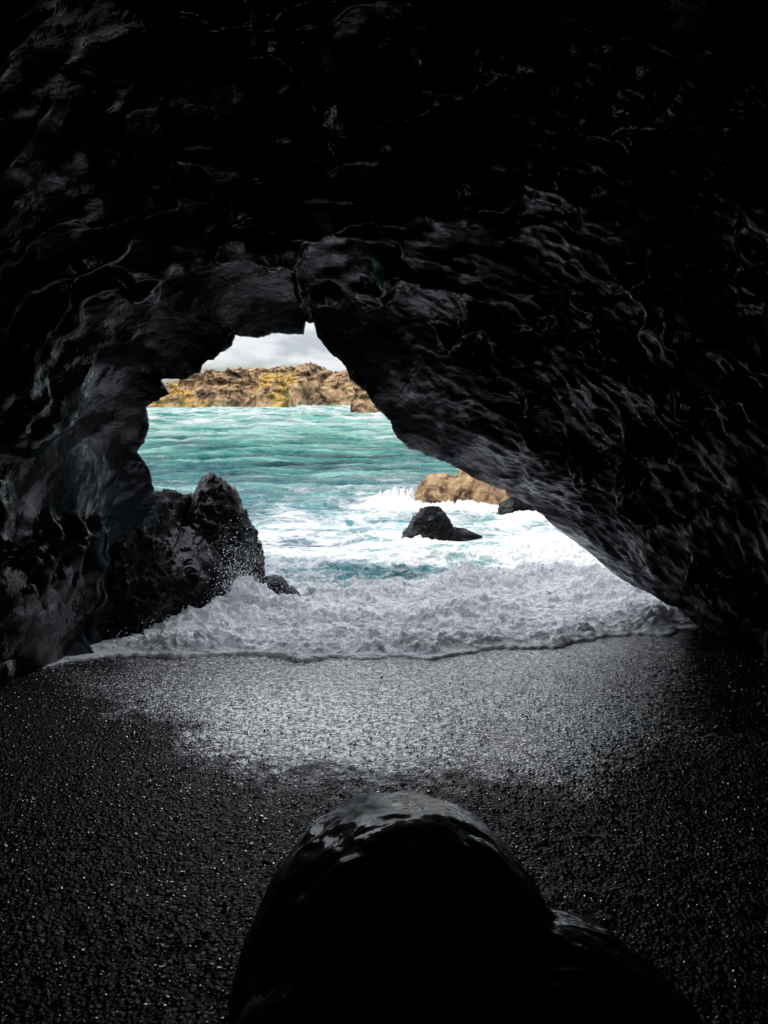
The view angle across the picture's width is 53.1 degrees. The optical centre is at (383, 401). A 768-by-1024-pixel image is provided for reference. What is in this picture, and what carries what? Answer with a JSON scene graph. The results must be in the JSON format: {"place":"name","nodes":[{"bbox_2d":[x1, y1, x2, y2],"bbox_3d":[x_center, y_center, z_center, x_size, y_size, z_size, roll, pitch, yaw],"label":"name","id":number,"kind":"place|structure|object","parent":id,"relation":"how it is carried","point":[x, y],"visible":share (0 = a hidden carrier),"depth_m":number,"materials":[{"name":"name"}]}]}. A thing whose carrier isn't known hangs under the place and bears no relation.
{"place":"outdoors","nodes":[
{"label":"outdoors","id":0,"kind":"place"},
{"bbox_2d":[162,322,345,383],"label":"sky","id":1,"kind":"structure","parent":0,"point":[273,350],"materials":[{"name":"white"}]},
{"bbox_2d":[43,405,697,667],"bbox_3d":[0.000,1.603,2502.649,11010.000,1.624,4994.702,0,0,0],"label":"sea","id":2,"kind":"structure","parent":0,"point":[302,479],"depth_m":9.77,"materials":[{"name":"liquid"}]},
{"bbox_2d":[161,489,192,521],"bbox_3d":[-2.314,1.798,8.501,0.732,1.664,0.856,0,0,0],"label":"sea boulder","id":3,"kind":"object","parent":2,"relation":"in","point":[178,504],"visible":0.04,"depth_m":8.33,"materials":[{"name":"black stone"}]},
{"bbox_2d":[147,367,295,407],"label":"rocky island","id":4,"kind":"structure","parent":2,"relation":"on","point":[238,387],"depth_m":174.18,"materials":[{"name":"brown stone"}]},
{"bbox_2d":[209,562,235,595],"bbox_3d":[-1.837,2.048,7.923,0.853,0.886,0.587,0,0,-12],"label":"sea boulder","id":5,"kind":"object","parent":2,"relation":"in","point":[214,582],"visible":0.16,"depth_m":7.80,"materials":[{"name":"black stone"}]},
{"bbox_2d":[185,471,265,582],"bbox_3d":[-1.792,1.805,8.422,0.945,2.073,0.963,0,0,0],"label":"sea boulder","id":6,"kind":"object","parent":2,"relation":"in","point":[215,508],"visible":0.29,"depth_m":8.20,"materials":[{"name":"black stone"}]},
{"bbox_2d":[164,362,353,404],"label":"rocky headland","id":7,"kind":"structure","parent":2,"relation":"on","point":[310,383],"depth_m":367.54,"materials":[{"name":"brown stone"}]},
{"bbox_2d":[260,574,299,595],"bbox_3d":[-1.125,2.084,8.149,0.492,0.495,0.382,0,0,0],"label":"sea rock","id":8,"kind":"object","parent":2,"relation":"in","point":[277,583],"visible":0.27,"depth_m":8.06,"materials":[{"name":"grey stone"}]},
{"bbox_2d":[350,383,381,412],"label":"rocky islet","id":9,"kind":"object","parent":2,"relation":"in","point":[361,402],"visible":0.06,"depth_m":74.63,"materials":[{"name":"brown stone"}]},
{"bbox_2d":[104,467,674,652],"bbox_3d":[0.469,1.564,11.824,5.747,1.162,10.677,0,0,0],"label":"sea spray","id":10,"kind":"object","parent":2,"relation":"on","point":[257,579],"visible":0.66,"depth_m":7.59,"materials":[{"name":"white liquid"}]},
{"bbox_2d":[401,506,482,541],"bbox_3d":[0.910,2.142,11.913,1.311,1.043,0.724,0,0,0],"label":"sea rock","id":11,"kind":"object","parent":2,"relation":"in","point":[432,522],"visible":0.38,"depth_m":11.74,"materials":[{"name":"black stone"}]},
{"bbox_2d":[414,470,513,504],"bbox_3d":[1.771,2.112,15.986,2.475,1.535,1.330,0,0,-12],"label":"tide rock","id":12,"kind":"object","parent":2,"relation":"in","point":[462,485],"visible":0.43,"depth_m":15.47,"materials":[{"name":"brown stone"}]},
{"bbox_2d":[497,496,538,514],"bbox_3d":[2.603,2.159,14.660,0.956,0.738,0.607,0,0,-12],"label":"sea rock","id":13,"kind":"object","parent":2,"relation":"in","point":[512,504],"visible":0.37,"depth_m":14.42,"materials":[{"name":"grey stone"}]},
{"bbox_2d":[0,0,767,687],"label":"sea cave","id":14,"kind":"structure","parent":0,"point":[516,248],"depth_m":4.72},
{"bbox_2d":[0,629,767,1023],"bbox_3d":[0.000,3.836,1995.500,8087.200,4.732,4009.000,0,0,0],"label":"black sand beach","id":15,"kind":"structure","parent":0,"point":[42,931],"depth_m":3.68,"materials":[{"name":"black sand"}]},
{"bbox_2d":[0,491,234,677],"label":"wet rock outcrop","id":16,"kind":"object","parent":15,"relation":"on","point":[157,574],"visible":0.42,"depth_m":7.03,"materials":[{"name":"black stone"}]},
{"bbox_2d":[228,791,703,1023],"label":"foreground boulder","id":17,"kind":"object","parent":15,"relation":"on","point":[403,907],"visible":1,"depth_m":1.99,"materials":[{"name":"black stone"}]}
]}

